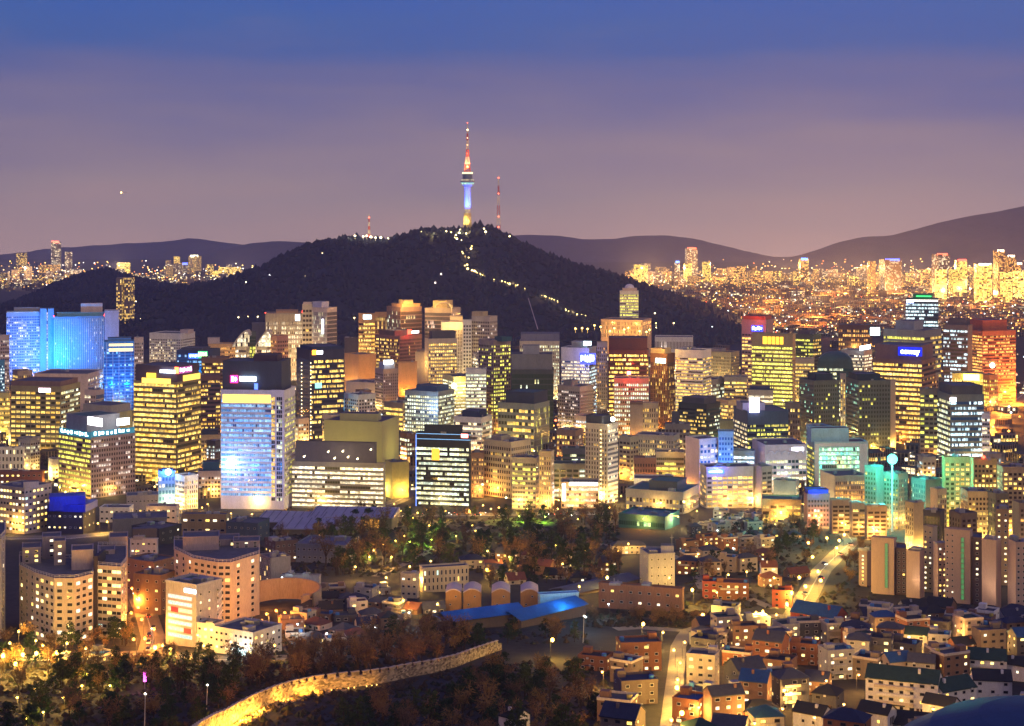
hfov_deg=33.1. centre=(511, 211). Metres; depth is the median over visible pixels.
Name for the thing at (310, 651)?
bare tree
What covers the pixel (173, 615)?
strip window
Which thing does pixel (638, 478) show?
office tower
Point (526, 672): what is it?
pine tree
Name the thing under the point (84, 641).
bare tree
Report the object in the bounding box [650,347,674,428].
office tower
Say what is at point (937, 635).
house
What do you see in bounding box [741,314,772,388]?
office tower
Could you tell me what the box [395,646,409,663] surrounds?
bare tree
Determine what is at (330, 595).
house
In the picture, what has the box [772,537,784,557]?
pine tree
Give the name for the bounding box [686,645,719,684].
house
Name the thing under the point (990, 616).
house
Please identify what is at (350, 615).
house
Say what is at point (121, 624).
pine tree
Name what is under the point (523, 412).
office tower
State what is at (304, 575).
hall
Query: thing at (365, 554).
pine tree
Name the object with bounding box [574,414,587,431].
office block
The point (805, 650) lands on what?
house
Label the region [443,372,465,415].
office tower
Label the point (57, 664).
pine tree
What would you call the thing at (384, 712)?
bare tree
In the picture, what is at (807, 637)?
house
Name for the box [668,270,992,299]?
rooftops
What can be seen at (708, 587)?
house
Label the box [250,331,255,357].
office tower
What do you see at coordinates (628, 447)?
office tower
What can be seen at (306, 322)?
office tower
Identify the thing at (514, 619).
pine tree
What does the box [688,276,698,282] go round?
distant tower
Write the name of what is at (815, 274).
distant tower
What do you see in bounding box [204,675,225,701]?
pine tree
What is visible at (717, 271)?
distant tower
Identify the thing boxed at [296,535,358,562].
building
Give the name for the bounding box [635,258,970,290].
city lights
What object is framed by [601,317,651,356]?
office building
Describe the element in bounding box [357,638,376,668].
bare tree
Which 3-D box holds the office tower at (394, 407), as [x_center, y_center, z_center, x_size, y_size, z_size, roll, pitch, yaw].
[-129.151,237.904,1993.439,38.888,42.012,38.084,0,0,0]
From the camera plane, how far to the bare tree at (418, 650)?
723.26 m
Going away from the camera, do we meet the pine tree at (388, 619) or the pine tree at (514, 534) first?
the pine tree at (388, 619)
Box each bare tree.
[0,627,20,642]
[0,647,12,672]
[0,652,8,673]
[7,643,24,670]
[7,664,26,693]
[11,661,27,685]
[15,668,30,687]
[20,620,36,642]
[37,692,52,718]
[38,638,60,672]
[44,652,57,668]
[46,630,57,649]
[57,681,81,714]
[61,680,74,694]
[64,642,87,681]
[65,655,88,686]
[67,689,89,722]
[76,643,93,667]
[80,635,93,649]
[83,624,103,644]
[85,657,106,671]
[89,645,105,663]
[91,669,105,693]
[95,657,111,687]
[98,634,109,647]
[98,695,125,725]
[109,649,122,668]
[119,620,132,643]
[120,629,129,645]
[124,650,138,677]
[134,695,159,720]
[136,649,146,664]
[136,650,160,676]
[139,656,161,689]
[141,690,165,717]
[151,666,169,691]
[157,640,180,671]
[162,656,185,671]
[169,661,184,692]
[184,683,203,713]
[207,657,221,676]
[215,679,238,706]
[222,639,239,670]
[235,646,260,679]
[237,642,259,668]
[239,665,254,685]
[246,649,268,686]
[246,653,269,686]
[253,643,274,677]
[255,636,277,669]
[275,520,284,534]
[278,661,293,680]
[279,525,291,534]
[280,635,300,666]
[285,649,301,676]
[286,650,309,681]
[290,630,308,647]
[290,638,309,656]
[293,650,313,676]
[302,635,318,661]
[304,633,323,669]
[307,632,320,658]
[310,651,328,674]
[312,522,329,533]
[312,532,336,564]
[317,642,336,670]
[319,636,335,649]
[320,642,340,672]
[324,518,337,528]
[328,554,341,575]
[329,629,345,652]
[329,631,351,659]
[330,650,348,675]
[332,633,347,651]
[336,551,347,574]
[344,635,369,669]
[346,538,361,569]
[347,630,364,656]
[348,632,362,657]
[349,540,368,570]
[353,518,369,539]
[353,534,372,561]
[354,496,367,506]
[356,538,372,567]
[357,615,380,637]
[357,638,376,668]
[362,642,381,672]
[363,622,386,649]
[364,514,379,531]
[365,532,381,562]
[365,680,388,698]
[366,524,380,536]
[368,689,388,713]
[371,695,394,723]
[372,514,386,534]
[372,691,389,716]
[374,533,393,564]
[375,504,391,522]
[376,632,393,663]
[376,679,394,702]
[379,634,397,658]
[387,543,399,563]
[387,644,406,664]
[389,699,416,725]
[392,613,411,639]
[393,529,409,555]
[394,634,412,663]
[394,634,414,661]
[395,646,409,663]
[396,624,414,637]
[400,639,419,661]
[400,698,413,713]
[402,518,417,532]
[408,541,421,564]
[409,637,425,661]
[412,525,426,547]
[413,625,430,638]
[413,634,431,660]
[414,513,431,527]
[416,613,433,628]
[416,617,434,643]
[421,609,437,628]
[421,692,440,721]
[422,504,438,527]
[422,715,441,725]
[425,629,439,650]
[426,632,445,657]
[428,533,446,563]
[429,532,442,547]
[431,629,445,650]
[432,615,456,645]
[434,527,447,547]
[439,614,456,643]
[441,706,461,725]
[446,621,463,647]
[446,634,457,653]
[448,630,462,651]
[449,679,476,717]
[454,612,472,629]
[456,623,472,650]
[457,521,474,550]
[462,505,470,516]
[462,716,488,725]
[468,536,487,554]
[470,666,490,697]
[474,689,499,716]
[478,676,500,699]
[484,564,497,584]
[484,566,495,586]
[484,649,506,674]
[486,571,495,587]
[491,690,522,713]
[501,526,509,538]
[502,533,520,550]
[503,505,511,519]
[503,544,511,561]
[503,676,527,697]
[504,662,518,674]
[509,618,521,637]
[512,532,529,558]
[519,510,528,523]
[519,554,532,566]
[523,530,536,545]
[524,543,539,558]
[525,691,537,706]
[526,700,544,725]
[528,555,537,576]
[530,686,548,712]
[531,716,546,725]
[533,541,545,554]
[533,651,548,671]
[542,616,559,637]
[542,700,560,721]
[544,670,560,698]
[545,664,558,681]
[546,617,566,641]
[548,624,559,643]
[550,505,568,530]
[553,554,567,567]
[555,518,569,540]
[555,565,563,580]
[556,513,571,537]
[558,686,574,712]
[559,568,572,584]
[561,522,574,539]
[563,506,570,520]
[565,522,578,547]
[570,670,585,691]
[570,681,592,708]
[570,708,588,724]
[575,502,586,522]
[578,504,591,524]
[579,673,596,697]
[584,515,594,530]
[585,537,602,561]
[589,563,606,573]
[590,523,605,546]
[591,605,599,620]
[593,498,607,521]
[595,570,606,578]
[602,548,619,563]
[606,505,622,528]
[608,500,616,512]
[610,552,622,570]
[613,545,624,561]
[631,603,639,620]
[636,603,647,622]
[648,613,657,626]
[652,606,663,618]
[656,608,664,620]
[661,610,673,621]
[668,614,676,625]
[674,609,684,622]
[693,609,707,615]
[701,557,712,573]
[708,566,717,577]
[746,544,756,554]
[761,528,773,534]
[765,547,777,559]
[774,526,783,537]
[785,513,794,524]
[796,518,808,527]
[800,527,807,535]
[801,549,810,563]
[814,526,822,539]
[839,550,853,564]
[843,565,856,584]
[845,545,857,560]
[850,551,858,566]
[855,534,865,545]
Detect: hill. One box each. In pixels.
[0,238,241,258]
[3,226,741,354]
[41,271,160,297]
[181,241,304,267]
[515,235,781,261]
[763,206,1023,270]
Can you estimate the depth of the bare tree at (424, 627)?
773.03 m
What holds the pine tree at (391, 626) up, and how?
on the ground at (596, 639)
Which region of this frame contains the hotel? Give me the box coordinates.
[6,303,118,379]
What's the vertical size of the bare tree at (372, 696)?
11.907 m
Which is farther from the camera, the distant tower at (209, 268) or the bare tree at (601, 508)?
the distant tower at (209, 268)
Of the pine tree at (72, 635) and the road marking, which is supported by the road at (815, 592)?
the road marking
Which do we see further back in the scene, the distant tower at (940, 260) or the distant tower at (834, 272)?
the distant tower at (834, 272)
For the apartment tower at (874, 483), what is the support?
on the ground at (596, 639)
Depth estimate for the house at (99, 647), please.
737.74 m
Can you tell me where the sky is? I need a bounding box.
[0,0,1023,256]
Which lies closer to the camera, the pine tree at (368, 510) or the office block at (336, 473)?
the pine tree at (368, 510)
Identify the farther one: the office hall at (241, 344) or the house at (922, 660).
the office hall at (241, 344)
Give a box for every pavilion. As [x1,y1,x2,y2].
[618,506,679,529]
[904,695,1023,725]
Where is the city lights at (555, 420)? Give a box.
[6,371,1020,497]
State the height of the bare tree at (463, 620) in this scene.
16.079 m
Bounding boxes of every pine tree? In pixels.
[0,642,8,669]
[0,701,22,725]
[5,649,16,667]
[20,703,42,725]
[21,631,38,652]
[21,681,44,708]
[26,645,43,665]
[36,680,48,698]
[38,694,54,720]
[45,670,59,689]
[48,647,68,681]
[51,659,68,684]
[54,659,73,686]
[56,631,69,646]
[60,621,78,650]
[62,719,73,725]
[68,650,85,681]
[69,680,81,701]
[69,701,86,724]
[72,631,84,644]
[81,664,94,687]
[85,674,96,692]
[92,624,105,639]
[93,663,107,685]
[96,689,116,709]
[103,691,120,716]
[105,665,125,691]
[106,616,119,634]
[107,620,121,645]
[108,645,121,676]
[111,711,122,725]
[116,621,131,644]
[116,660,135,685]
[117,652,132,667]
[117,667,130,690]
[117,697,132,723]
[124,699,133,718]
[127,628,135,639]
[134,657,149,675]
[148,656,162,677]
[148,717,161,725]
[152,650,164,671]
[153,670,165,693]
[157,682,176,703]
[158,676,179,704]
[158,703,173,725]
[162,646,176,664]
[175,649,197,687]
[178,687,191,707]
[187,696,204,721]
[189,653,201,675]
[192,641,203,667]
[194,662,209,693]
[198,703,209,719]
[201,643,211,665]
[201,656,215,680]
[204,673,216,692]
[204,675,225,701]
[208,684,228,708]
[209,650,219,671]
[217,667,237,699]
[219,663,234,687]
[226,642,242,666]
[226,661,246,693]
[232,649,242,672]
[315,528,328,538]
[316,517,324,528]
[326,525,337,535]
[328,545,347,574]
[332,548,351,571]
[334,697,354,722]
[337,514,353,535]
[338,554,351,574]
[344,547,357,570]
[345,695,368,725]
[346,518,359,535]
[349,532,358,556]
[359,516,369,529]
[359,541,376,568]
[361,695,374,713]
[363,706,376,722]
[364,507,372,512]
[370,534,379,551]
[377,527,390,547]
[383,629,395,643]
[383,702,403,725]
[385,614,396,632]
[390,615,397,629]
[392,620,405,638]
[401,505,412,532]
[402,542,421,566]
[405,536,418,558]
[408,519,422,535]
[414,521,430,552]
[419,688,443,725]
[427,523,438,538]
[430,617,439,632]
[433,522,450,548]
[437,505,447,518]
[437,698,454,725]
[438,532,448,546]
[440,542,459,562]
[451,685,470,715]
[455,629,473,648]
[455,666,479,683]
[457,626,469,648]
[457,672,480,708]
[462,683,479,707]
[468,625,483,646]
[468,627,488,645]
[471,530,487,548]
[472,505,477,516]
[473,534,491,555]
[473,622,486,641]
[477,665,488,684]
[479,707,498,725]
[483,529,493,544]
[487,654,504,671]
[487,663,499,679]
[487,698,499,720]
[488,664,507,688]
[494,507,510,535]
[494,675,508,692]
[497,564,506,580]
[499,622,516,643]
[500,651,511,670]
[503,527,516,547]
[503,689,515,705]
[504,714,515,725]
[505,521,513,532]
[505,699,530,725]
[506,617,521,639]
[509,549,520,567]
[510,527,519,543]
[515,663,533,696]
[521,510,535,541]
[521,675,534,694]
[522,564,532,581]
[524,499,531,512]
[524,685,537,702]
[525,543,544,563]
[527,676,545,693]
[528,574,538,582]
[529,522,546,545]
[530,556,540,573]
[530,669,541,683]
[538,504,548,519]
[538,618,551,638]
[538,661,551,677]
[538,672,548,692]
[539,656,551,675]
[541,530,561,555]
[541,549,551,559]
[542,568,551,582]
[547,694,560,710]
[547,703,577,725]
[549,533,563,549]
[549,710,566,725]
[552,539,572,557]
[555,546,565,560]
[561,660,572,678]
[562,549,576,570]
[563,656,588,690]
[568,506,575,517]
[569,619,580,641]
[569,713,581,725]
[571,546,586,563]
[571,551,587,570]
[574,532,590,549]
[575,525,584,542]
[575,540,594,569]
[586,692,598,716]
[587,693,599,713]
[589,527,602,547]
[592,513,601,526]
[600,515,613,538]
[601,505,612,522]
[608,564,619,575]
[689,567,698,578]
[709,549,715,556]
[731,522,741,532]
[745,526,755,534]
[746,562,754,572]
[765,547,777,559]
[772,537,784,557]
[782,533,791,545]
[782,536,791,549]
[789,532,798,543]
[808,523,818,542]
[810,518,817,527]
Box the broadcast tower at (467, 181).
[460,122,474,228]
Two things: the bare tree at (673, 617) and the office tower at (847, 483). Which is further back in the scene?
the office tower at (847, 483)
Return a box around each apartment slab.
[858,545,870,586]
[871,535,924,597]
[923,524,944,596]
[945,527,1001,607]
[996,504,1008,585]
[1007,534,1023,605]
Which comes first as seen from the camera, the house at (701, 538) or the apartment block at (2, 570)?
the apartment block at (2, 570)
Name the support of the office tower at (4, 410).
on the ground at (596, 639)
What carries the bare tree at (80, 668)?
on the ground at (596, 639)
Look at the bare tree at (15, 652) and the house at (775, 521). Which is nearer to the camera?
the bare tree at (15, 652)
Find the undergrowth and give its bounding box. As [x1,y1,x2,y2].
[0,515,876,725]
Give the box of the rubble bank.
[228,687,346,725]
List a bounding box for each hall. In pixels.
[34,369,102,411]
[126,490,157,511]
[232,329,251,357]
[255,329,272,353]
[281,570,320,583]
[345,379,374,392]
[433,602,522,629]
[508,595,587,627]
[548,572,640,594]
[561,478,598,507]
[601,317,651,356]
[625,476,698,513]
[789,599,848,620]
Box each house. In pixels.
[53,651,86,663]
[84,644,115,661]
[278,613,304,629]
[285,624,304,639]
[290,605,316,619]
[297,599,318,608]
[300,630,324,642]
[301,593,321,602]
[304,616,332,630]
[312,607,335,620]
[318,600,343,610]
[321,582,329,594]
[322,591,338,600]
[324,629,346,644]
[327,622,356,633]
[329,581,345,592]
[333,607,356,621]
[338,592,351,603]
[344,627,367,639]
[345,592,368,608]
[347,596,367,613]
[354,582,378,598]
[354,616,378,628]
[358,607,382,617]
[368,595,386,609]
[377,610,399,629]
[379,581,390,594]
[382,596,406,610]
[383,606,411,619]
[402,601,421,614]
[421,600,445,613]
[445,582,461,610]
[458,554,484,568]
[463,581,481,608]
[479,548,494,556]
[483,559,502,568]
[483,563,508,580]
[491,581,509,604]
[495,546,519,562]
[497,705,531,725]
[504,572,526,584]
[517,561,533,571]
[521,550,534,558]
[521,581,537,607]
[535,558,555,574]
[543,567,568,579]
[552,551,572,559]
[556,559,571,568]
[569,571,592,581]
[578,645,612,671]
[591,572,615,578]
[597,554,618,570]
[597,688,637,720]
[599,700,646,725]
[609,540,646,553]
[609,651,642,681]
[613,668,657,704]
[615,631,661,670]
[672,685,702,722]
[676,537,698,549]
[676,555,697,574]
[679,547,699,557]
[679,680,714,691]
[679,717,716,725]
[686,522,701,533]
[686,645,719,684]
[689,625,709,644]
[691,615,709,628]
[691,626,727,646]
[691,631,722,666]
[696,531,717,547]
[697,544,720,557]
[697,555,721,575]
[698,521,707,528]
[702,574,715,598]
[702,683,745,721]
[707,518,725,530]
[710,608,739,642]
[711,599,740,614]
[711,712,751,725]
[712,521,730,532]
[713,506,728,517]
[716,577,748,599]
[718,533,737,550]
[718,549,738,554]
[718,551,737,572]
[722,644,752,665]
[723,655,766,683]
[725,517,740,522]
[728,619,758,646]
[728,679,738,683]
[730,512,743,517]
[731,527,745,534]
[735,533,753,546]
[736,552,757,571]
[737,517,753,528]
[738,668,772,700]
[739,545,756,553]
[740,612,770,625]
[742,508,754,517]
[743,517,762,529]
[743,699,781,715]
[744,530,763,534]
[746,704,785,725]
[751,512,761,519]
[752,628,789,656]
[753,533,774,548]
[754,547,775,560]
[758,571,781,587]
[758,623,792,636]
[759,560,777,573]
[763,648,797,668]
[766,662,793,671]
[767,529,783,536]
[771,667,810,709]
[772,519,790,526]
[772,585,792,607]
[772,617,799,635]
[783,566,810,577]
[788,530,802,537]
[789,614,820,639]
[789,634,812,653]
[789,635,820,665]
[791,700,830,725]
[804,669,832,694]
[811,684,845,708]
[818,639,854,679]
[820,616,844,642]
[822,707,871,725]
[840,620,871,642]
[843,625,874,643]
[845,612,868,622]
[845,631,871,653]
[852,649,881,679]
[855,606,866,616]
[857,699,897,725]
[859,599,882,606]
[867,601,893,623]
[869,610,894,631]
[869,629,893,652]
[875,621,905,637]
[880,650,908,666]
[893,604,921,613]
[893,633,922,652]
[893,709,930,725]
[895,610,929,627]
[897,598,928,605]
[904,625,929,652]
[907,652,935,668]
[908,716,920,722]
[919,605,944,616]
[921,692,960,711]
[924,641,950,653]
[926,596,956,609]
[928,614,951,636]
[928,625,950,643]
[930,644,969,676]
[938,673,977,700]
[944,606,968,614]
[947,635,976,646]
[952,609,983,636]
[956,604,975,608]
[967,646,1007,676]
[968,608,995,619]
[970,668,1012,697]
[971,621,1005,648]
[975,602,999,618]
[981,619,1002,626]
[999,607,1023,618]
[999,615,1023,641]
[1002,603,1023,608]
[1007,627,1023,655]
[1007,654,1023,681]
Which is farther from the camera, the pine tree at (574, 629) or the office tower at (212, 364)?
the office tower at (212, 364)
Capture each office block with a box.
[0,480,51,533]
[6,427,10,445]
[13,369,32,379]
[18,433,39,469]
[45,456,58,480]
[206,439,220,467]
[291,440,385,507]
[295,415,308,440]
[322,413,339,440]
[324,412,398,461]
[355,388,370,392]
[400,429,415,459]
[416,424,470,506]
[473,352,478,367]
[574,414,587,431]
[596,369,596,398]
[716,397,740,418]
[918,452,935,476]
[936,375,938,387]
[982,451,1001,462]
[983,372,997,405]
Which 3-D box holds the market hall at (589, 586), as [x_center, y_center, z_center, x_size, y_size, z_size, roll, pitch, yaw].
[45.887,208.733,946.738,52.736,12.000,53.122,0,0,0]
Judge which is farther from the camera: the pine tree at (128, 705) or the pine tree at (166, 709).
the pine tree at (128, 705)
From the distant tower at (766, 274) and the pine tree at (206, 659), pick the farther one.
the distant tower at (766, 274)
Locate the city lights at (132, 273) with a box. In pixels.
[2,261,252,284]
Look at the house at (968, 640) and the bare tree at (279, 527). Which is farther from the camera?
the bare tree at (279, 527)
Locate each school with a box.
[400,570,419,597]
[419,562,468,592]
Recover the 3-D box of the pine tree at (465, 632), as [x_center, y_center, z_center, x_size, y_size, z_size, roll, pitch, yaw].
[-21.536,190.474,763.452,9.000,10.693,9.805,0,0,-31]
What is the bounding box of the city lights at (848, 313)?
[703,291,1022,336]
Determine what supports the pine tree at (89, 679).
on the ground at (596, 639)
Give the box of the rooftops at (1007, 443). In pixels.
[0,340,1023,498]
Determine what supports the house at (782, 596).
on the ground at (596, 639)
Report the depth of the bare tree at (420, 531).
1136.86 m
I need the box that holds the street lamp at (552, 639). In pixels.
[550,638,553,658]
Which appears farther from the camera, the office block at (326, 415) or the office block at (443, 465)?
the office block at (326, 415)
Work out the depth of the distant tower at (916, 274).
6212.11 m
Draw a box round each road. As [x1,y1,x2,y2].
[5,511,618,539]
[12,650,286,661]
[128,536,165,654]
[385,468,415,506]
[780,526,858,618]
[985,403,1023,411]
[990,393,1023,461]
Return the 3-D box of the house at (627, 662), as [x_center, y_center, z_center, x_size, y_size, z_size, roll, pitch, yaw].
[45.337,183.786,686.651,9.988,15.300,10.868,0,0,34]
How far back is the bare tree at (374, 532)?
1159.58 m
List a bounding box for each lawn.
[390,540,435,548]
[405,530,466,540]
[484,518,557,526]
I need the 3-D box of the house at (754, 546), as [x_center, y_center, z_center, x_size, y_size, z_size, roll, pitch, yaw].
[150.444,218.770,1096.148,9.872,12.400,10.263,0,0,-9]
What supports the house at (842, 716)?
on the ground at (596, 639)
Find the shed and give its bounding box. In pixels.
[112,511,166,535]
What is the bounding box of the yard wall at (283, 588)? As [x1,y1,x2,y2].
[260,577,320,607]
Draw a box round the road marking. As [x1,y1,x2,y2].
[804,534,851,600]
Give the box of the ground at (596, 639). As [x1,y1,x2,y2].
[0,257,1023,725]
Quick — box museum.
[260,506,399,534]
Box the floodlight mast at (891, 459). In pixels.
[887,454,896,531]
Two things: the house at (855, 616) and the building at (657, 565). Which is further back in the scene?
the building at (657, 565)
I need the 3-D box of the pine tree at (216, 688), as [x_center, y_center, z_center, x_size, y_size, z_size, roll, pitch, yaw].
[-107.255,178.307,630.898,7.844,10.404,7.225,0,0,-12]
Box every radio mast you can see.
[368,215,369,236]
[497,177,499,229]
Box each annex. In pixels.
[196,618,224,649]
[385,457,408,498]
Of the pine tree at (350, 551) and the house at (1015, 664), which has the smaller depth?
the house at (1015, 664)
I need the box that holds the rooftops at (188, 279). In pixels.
[0,271,227,292]
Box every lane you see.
[599,543,776,608]
[612,626,689,725]
[681,614,788,630]
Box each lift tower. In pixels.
[840,373,845,425]
[888,379,900,449]
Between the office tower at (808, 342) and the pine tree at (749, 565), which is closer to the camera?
the pine tree at (749, 565)
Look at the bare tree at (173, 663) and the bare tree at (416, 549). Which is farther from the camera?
the bare tree at (416, 549)
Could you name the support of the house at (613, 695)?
on the ground at (596, 639)
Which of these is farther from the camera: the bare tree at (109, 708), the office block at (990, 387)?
the office block at (990, 387)
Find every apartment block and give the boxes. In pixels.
[0,519,5,636]
[19,531,105,642]
[97,531,127,638]
[174,530,259,621]
[484,433,530,498]
[512,451,538,508]
[829,495,850,533]
[849,500,865,535]
[864,503,886,539]
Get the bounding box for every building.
[0,445,24,469]
[0,467,44,482]
[47,492,97,533]
[99,504,133,521]
[128,552,173,593]
[130,526,157,554]
[131,520,181,544]
[133,566,174,614]
[146,502,179,522]
[165,572,222,646]
[181,511,229,534]
[214,616,281,655]
[226,516,269,540]
[260,550,290,579]
[264,533,297,561]
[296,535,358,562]
[598,578,684,611]
[639,537,674,585]
[752,437,806,492]
[864,663,942,710]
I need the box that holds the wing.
[537,590,578,603]
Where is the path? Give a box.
[372,524,487,576]
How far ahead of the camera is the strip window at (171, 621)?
775.13 m
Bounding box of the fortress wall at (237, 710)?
[192,640,501,725]
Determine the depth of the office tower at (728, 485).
1453.41 m
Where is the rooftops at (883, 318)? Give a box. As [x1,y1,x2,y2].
[692,295,1023,336]
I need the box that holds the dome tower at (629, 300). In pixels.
[620,284,638,317]
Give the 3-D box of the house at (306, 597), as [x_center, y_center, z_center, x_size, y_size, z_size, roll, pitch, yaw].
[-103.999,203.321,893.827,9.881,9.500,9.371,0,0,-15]
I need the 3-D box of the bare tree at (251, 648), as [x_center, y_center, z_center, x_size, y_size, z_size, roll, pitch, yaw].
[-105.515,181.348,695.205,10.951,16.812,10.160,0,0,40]
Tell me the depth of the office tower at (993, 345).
2331.68 m
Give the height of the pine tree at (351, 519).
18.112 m
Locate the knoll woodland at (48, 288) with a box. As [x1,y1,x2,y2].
[0,266,178,304]
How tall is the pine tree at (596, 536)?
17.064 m
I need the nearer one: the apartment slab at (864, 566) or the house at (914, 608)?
the house at (914, 608)
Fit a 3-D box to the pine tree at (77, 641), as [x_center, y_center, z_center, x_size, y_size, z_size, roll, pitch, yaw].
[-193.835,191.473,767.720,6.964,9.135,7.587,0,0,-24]
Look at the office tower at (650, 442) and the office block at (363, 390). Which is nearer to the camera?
the office tower at (650, 442)
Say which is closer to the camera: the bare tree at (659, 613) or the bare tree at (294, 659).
the bare tree at (294, 659)
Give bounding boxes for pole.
[144,693,145,725]
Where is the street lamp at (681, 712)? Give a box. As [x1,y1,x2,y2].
[679,711,683,725]
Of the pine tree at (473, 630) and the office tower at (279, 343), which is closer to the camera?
the pine tree at (473, 630)
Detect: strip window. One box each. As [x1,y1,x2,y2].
[168,593,191,600]
[168,600,191,607]
[168,606,191,613]
[168,612,191,620]
[168,619,191,626]
[168,625,191,633]
[168,632,191,639]
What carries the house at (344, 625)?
on the ground at (596, 639)
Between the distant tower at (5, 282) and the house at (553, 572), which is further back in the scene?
the distant tower at (5, 282)
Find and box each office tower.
[0,334,8,390]
[0,359,4,390]
[0,391,9,437]
[10,377,79,449]
[58,410,135,498]
[82,401,132,427]
[84,387,103,402]
[104,336,133,409]
[133,361,200,480]
[134,334,143,379]
[149,329,194,361]
[158,467,174,503]
[175,472,197,508]
[176,346,219,372]
[198,460,220,497]
[200,372,219,432]
[201,356,229,432]
[201,428,220,468]
[208,337,234,357]
[221,353,294,509]
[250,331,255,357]
[252,322,264,343]
[265,309,301,380]
[270,334,287,357]
[296,343,343,440]
[302,302,311,343]
[312,301,336,344]
[344,337,358,352]
[344,352,375,391]
[344,391,375,411]
[358,313,374,352]
[375,312,386,333]
[375,329,421,367]
[375,360,398,412]
[384,399,404,431]
[386,299,421,333]
[398,360,416,396]
[405,383,454,431]
[415,349,424,383]
[425,300,460,337]
[425,330,456,383]
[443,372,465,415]
[454,408,491,449]
[466,367,485,408]
[471,449,483,497]
[478,336,511,433]
[498,388,549,454]
[511,344,553,429]
[519,332,559,399]
[554,457,584,497]
[556,427,583,456]
[557,379,593,428]
[561,340,596,412]
[562,446,584,459]
[585,413,617,503]
[597,341,607,413]
[609,336,648,421]
[614,371,648,437]
[619,434,638,480]
[630,401,642,434]
[634,455,655,473]
[634,473,673,483]
[635,431,679,455]
[643,401,658,431]
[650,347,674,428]
[655,335,692,352]
[656,449,683,476]
[665,411,689,459]
[675,347,710,410]
[678,395,720,436]
[685,435,717,497]
[700,462,753,507]
[711,347,738,376]
[711,376,723,397]
[718,429,733,462]
[719,418,732,428]
[724,375,746,399]
[733,397,788,448]
[733,448,754,464]
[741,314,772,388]
[747,386,772,404]
[751,332,795,408]
[752,462,771,507]
[761,494,801,522]
[773,478,803,504]
[785,401,799,440]
[796,329,820,371]
[796,357,813,400]
[803,487,829,526]
[806,423,831,443]
[807,426,867,485]
[817,351,852,411]
[820,469,864,501]
[838,323,871,350]
[841,345,871,371]
[870,319,940,377]
[873,341,935,443]
[906,294,938,327]
[920,387,938,454]
[937,382,983,456]
[943,318,972,381]
[952,371,982,384]
[970,318,1015,402]
[982,412,989,455]
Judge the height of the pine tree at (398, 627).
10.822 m
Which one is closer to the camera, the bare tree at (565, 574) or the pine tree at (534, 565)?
the bare tree at (565, 574)
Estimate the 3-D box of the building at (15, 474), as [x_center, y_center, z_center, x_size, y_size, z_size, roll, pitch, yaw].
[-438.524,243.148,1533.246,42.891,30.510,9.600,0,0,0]
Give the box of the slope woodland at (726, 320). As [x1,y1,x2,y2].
[0,220,742,348]
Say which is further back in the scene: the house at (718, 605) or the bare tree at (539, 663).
the house at (718, 605)
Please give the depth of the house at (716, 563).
1005.05 m
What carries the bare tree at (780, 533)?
on the ground at (596, 639)
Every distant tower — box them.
[1,273,8,287]
[11,269,18,279]
[16,253,26,272]
[22,279,27,284]
[24,266,31,278]
[32,278,41,282]
[38,264,59,274]
[46,271,52,277]
[48,277,53,283]
[51,241,60,270]
[65,252,71,271]
[116,277,125,320]
[117,262,129,272]
[124,277,134,322]
[165,266,172,276]
[171,264,181,276]
[174,256,179,263]
[177,269,182,275]
[183,263,188,272]
[188,267,195,273]
[189,255,200,270]
[206,264,213,274]
[212,270,217,275]
[218,267,240,275]
[625,270,633,277]
[634,264,640,282]
[641,263,650,270]
[641,265,647,283]
[648,271,655,281]
[650,273,661,282]
[655,267,665,271]
[661,271,671,281]
[674,261,679,277]
[678,279,685,284]
[684,263,691,281]
[685,247,697,275]
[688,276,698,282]
[699,277,705,281]
[702,262,710,281]
[712,276,722,285]
[714,270,721,275]
[717,268,725,274]
[721,276,727,282]
[727,267,734,277]
[734,268,743,277]
[737,266,745,276]
[737,277,739,286]
[740,277,749,286]
[747,270,753,278]
[753,275,761,283]
[763,271,769,280]
[770,271,781,278]
[771,279,780,284]
[781,275,790,280]
[793,274,800,284]
[799,258,808,281]
[805,280,813,290]
[813,269,818,280]
[816,268,823,278]
[828,269,837,277]
[840,273,848,279]
[849,276,858,285]
[856,267,866,280]
[859,280,864,285]
[868,261,875,293]
[879,259,901,293]
[902,275,905,284]
[905,273,913,281]
[914,271,918,281]
[915,282,922,285]
[919,269,927,281]
[923,278,931,285]
[927,268,931,277]
[932,253,949,291]
[935,269,946,298]
[949,269,961,295]
[954,259,966,292]
[967,267,973,277]
[970,275,973,282]
[974,263,991,302]
[993,250,1005,297]
[1000,272,1011,301]
[1006,255,1015,299]
[1013,270,1023,299]
[1015,263,1021,270]
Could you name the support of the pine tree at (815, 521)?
on the ground at (596, 639)
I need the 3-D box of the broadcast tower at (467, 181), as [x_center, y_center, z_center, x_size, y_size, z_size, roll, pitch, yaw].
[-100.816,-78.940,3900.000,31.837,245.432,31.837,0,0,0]
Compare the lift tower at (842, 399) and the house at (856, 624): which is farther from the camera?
the lift tower at (842, 399)
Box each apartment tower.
[441,315,462,372]
[463,319,471,372]
[471,311,496,367]
[539,446,558,509]
[799,372,839,443]
[846,371,890,448]
[864,462,883,503]
[883,470,907,529]
[905,499,924,549]
[909,473,940,508]
[923,505,944,540]
[930,484,946,540]
[942,451,970,526]
[949,505,977,531]
[960,487,988,537]
[970,453,996,490]
[987,489,1008,535]
[997,461,1023,534]
[1012,500,1023,537]
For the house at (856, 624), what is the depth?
774.55 m
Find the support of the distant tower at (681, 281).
on the ground at (596, 639)
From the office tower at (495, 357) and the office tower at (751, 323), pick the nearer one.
the office tower at (495, 357)
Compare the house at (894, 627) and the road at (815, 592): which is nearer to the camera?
the house at (894, 627)
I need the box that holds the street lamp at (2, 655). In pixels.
[1,654,4,675]
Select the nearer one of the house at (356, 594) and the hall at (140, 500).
the house at (356, 594)

